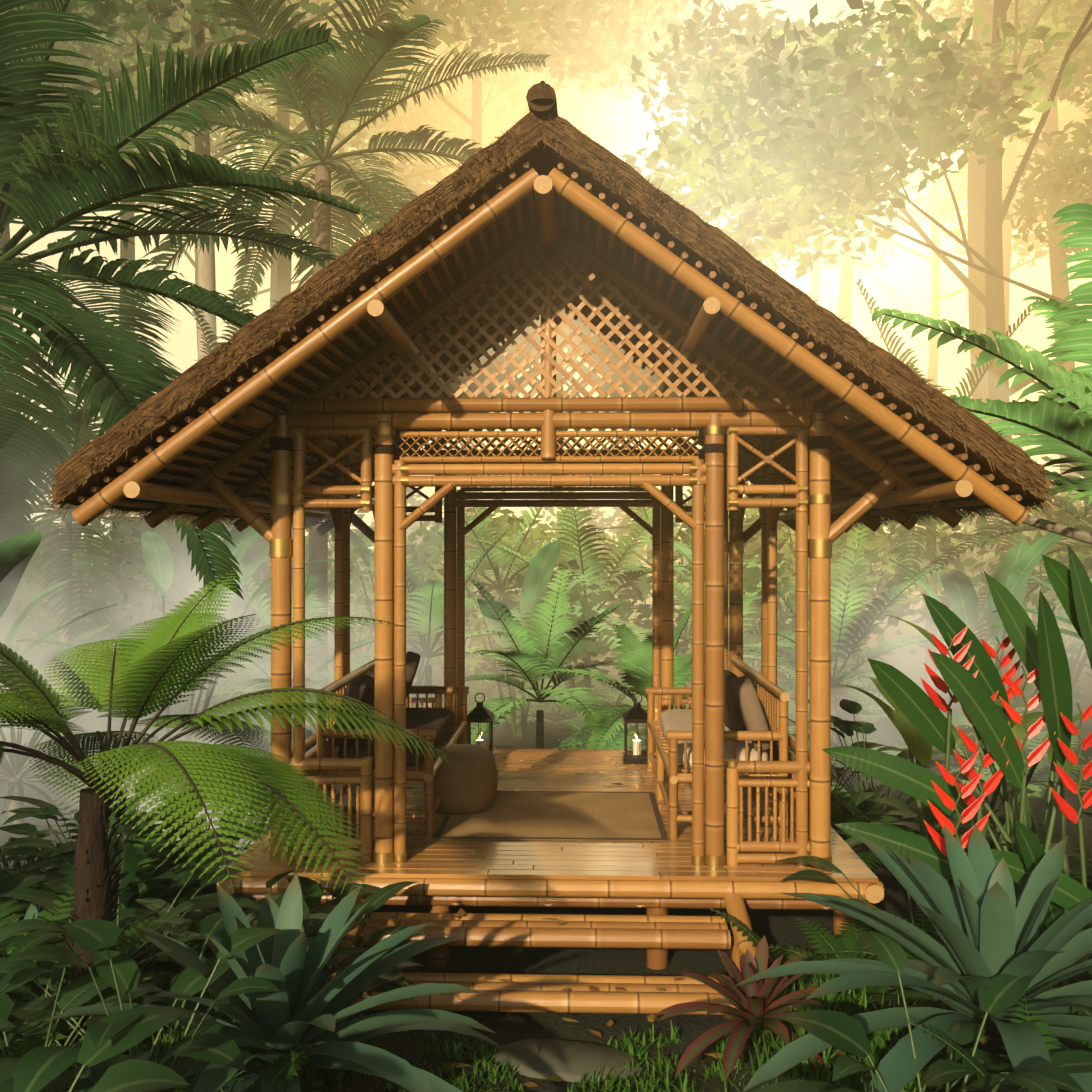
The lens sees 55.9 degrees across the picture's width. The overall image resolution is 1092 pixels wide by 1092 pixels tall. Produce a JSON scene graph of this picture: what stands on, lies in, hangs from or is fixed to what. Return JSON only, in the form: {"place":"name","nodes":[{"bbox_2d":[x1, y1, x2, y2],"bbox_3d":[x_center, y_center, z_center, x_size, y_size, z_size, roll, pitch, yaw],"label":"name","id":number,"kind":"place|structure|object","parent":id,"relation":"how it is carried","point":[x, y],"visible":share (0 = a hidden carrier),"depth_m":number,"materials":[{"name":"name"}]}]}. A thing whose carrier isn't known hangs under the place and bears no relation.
{"place":"outdoors","nodes":[
{"label":"outdoors","id":0,"kind":"place"},
{"bbox_2d":[0,552,1091,1091],"bbox_3d":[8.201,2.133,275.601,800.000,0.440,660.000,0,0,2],"label":"ground","id":1,"kind":"structure","parent":0,"point":[776,926],"depth_m":5.81,"materials":[{"name":"soil"}]},
{"bbox_2d":[0,567,465,1060],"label":"tree fern","id":2,"kind":"object","parent":1,"relation":"on","point":[162,655],"visible":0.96,"depth_m":3.77,"materials":[{"name":"green plant"}]},
{"bbox_2d":[0,0,550,726],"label":"palms","id":3,"kind":"object","parent":1,"relation":"on","point":[50,164],"visible":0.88,"depth_m":8.43,"materials":[{"name":"green plant"}]},
{"bbox_2d":[0,0,1091,687],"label":"forest trees","id":4,"kind":"object","parent":1,"relation":"on","point":[768,114],"visible":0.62,"depth_m":19.06,"materials":[{"name":"plant"}]},
{"bbox_2d":[0,279,1091,867],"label":"plants","id":5,"kind":"object","parent":1,"relation":"on","point":[578,593],"visible":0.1,"depth_m":12.60,"materials":[{"name":"green plant"}]},
{"bbox_2d":[0,699,1091,1091],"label":"undergrowth plants","id":6,"kind":"object","parent":1,"relation":"on","point":[160,893],"visible":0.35,"depth_m":4.12,"materials":[{"name":"green plant"}]},
{"bbox_2d":[0,824,1091,1091],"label":"bromeliads","id":7,"kind":"object","parent":1,"relation":"on","point":[986,924],"visible":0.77,"depth_m":3.79,"materials":[{"name":"green plant"}]},
{"bbox_2d":[0,332,1091,843],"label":"mist patches","id":8,"kind":"object","parent":1,"relation":"on","point":[90,720],"visible":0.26,"depth_m":10.29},
{"bbox_2d":[217,877,883,1014],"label":"deck steps","id":9,"kind":"structure","parent":1,"relation":"on","point":[656,931],"depth_m":5.31,"materials":[{"name":"brown wood"}]},
{"bbox_2d":[228,748,878,882],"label":"deck floor","id":10,"kind":"structure","parent":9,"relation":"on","point":[599,770],"depth_m":5.93,"materials":[{"name":"brown wood"}]},
{"bbox_2d":[315,659,468,836],"bbox_3d":[-1.006,1.318,7.206,0.730,0.890,1.981,0,0,2],"label":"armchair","id":11,"kind":"object","parent":10,"relation":"on","point":[457,729],"visible":0.31,"depth_m":6.26,"materials":[{"name":"brown wood"}]},
{"bbox_2d":[330,651,453,766],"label":"seat cushions","id":12,"kind":"object","parent":11,"relation":"on","point":[362,690],"visible":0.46,"depth_m":6.64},
{"bbox_2d":[467,693,494,757],"bbox_3d":[-0.544,1.483,8.443,0.235,0.560,0.235,0,0,2],"label":"lantern","id":13,"kind":"object","parent":10,"relation":"on","point":[480,713],"visible":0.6,"depth_m":8.37,"materials":[{"name":"metal"}]},
{"bbox_2d":[434,791,667,840],"bbox_3d":[0.045,1.755,6.744,1.400,0.008,1.200,0,0,2],"label":"rug","id":14,"kind":"object","parent":10,"relation":"on","point":[571,815],"visible":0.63,"depth_m":6.58,"materials":[{"name":"fabric"}]},
{"bbox_2d":[434,744,497,814],"bbox_3d":[-0.571,1.558,6.893,0.500,0.410,0.500,0,0,2],"label":"wicker pouf","id":15,"kind":"object","parent":14,"relation":"on","point":[472,789],"visible":0.88,"depth_m":6.69,"materials":[{"name":"brown wicker"}]},
{"bbox_2d":[193,396,910,868],"bbox_3d":[0.059,0.460,7.224,4.293,2.607,3.841,0,0,2],"label":"pavilion frame","id":16,"kind":"object","parent":10,"relation":"on","point":[487,476],"visible":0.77,"depth_m":5.71,"materials":[{"name":"brown wood"}]},
{"bbox_2d":[72,161,1028,535],"bbox_3d":[0.059,-0.956,7.224,4.556,1.723,4.921,0,0,2],"label":"roof frame","id":17,"kind":"object","parent":16,"relation":"on","point":[554,299],"visible":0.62,"depth_m":5.66,"materials":[{"name":"brown wood"}]},
{"bbox_2d":[42,81,1059,530],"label":"thatched roof","id":18,"kind":"structure","parent":16,"relation":"on","point":[540,137],"depth_m":4.84,"materials":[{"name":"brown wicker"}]},
{"bbox_2d":[622,693,646,763],"bbox_3d":[0.746,1.483,8.424,0.235,0.560,0.235,0,0,2],"label":"lantern","id":19,"kind":"object","parent":10,"relation":"on","point":[636,713],"visible":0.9,"depth_m":8.33,"materials":[{"name":"metal"}]},
{"bbox_2d":[646,657,789,839],"bbox_3d":[1.122,1.318,7.142,0.730,0.890,1.981,0,0,2],"label":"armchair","id":20,"kind":"object","parent":10,"relation":"on","point":[773,698],"visible":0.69,"depth_m":6.20,"materials":[{"name":"brown wood"}]},
{"bbox_2d":[659,654,769,769],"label":"seat cushions","id":21,"kind":"object","parent":20,"relation":"on","point":[743,710],"visible":0.44,"depth_m":6.46,"materials":[{"name":"beige fabric"}]},
{"bbox_2d":[484,1039,640,1091],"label":"stepping stones","id":22,"kind":"object","parent":1,"relation":"on","point":[565,1060],"visible":0.73,"depth_m":4.57,"materials":[{"name":"grey stone"}]},
{"bbox_2d":[170,756,990,1086],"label":"fallen leaves","id":23,"kind":"object","parent":1,"relation":"on","point":[652,1018],"visible":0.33,"depth_m":4.91,"materials":[{"name":"brown plant"}]},
{"bbox_2d":[821,544,1091,1010],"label":"heliconia clump","id":24,"kind":"object","parent":1,"relation":"on","point":[974,681],"visible":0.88,"depth_m":4.83,"materials":[{"name":"green plant"}]},
{"bbox_2d":[872,203,1091,544],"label":"tree fern","id":25,"kind":"object","parent":1,"relation":"on","point":[1046,418],"visible":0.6,"depth_m":6.62,"materials":[{"name":"green plant"}]},
{"bbox_2d":[9,11,1091,548],"label":"sky","id":26,"kind":"structure","parent":0,"point":[904,285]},
{"bbox_2d":[21,159,1091,707],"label":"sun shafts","id":27,"kind":"object","parent":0,"point":[183,585],"visible":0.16,"depth_m":15.78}
]}

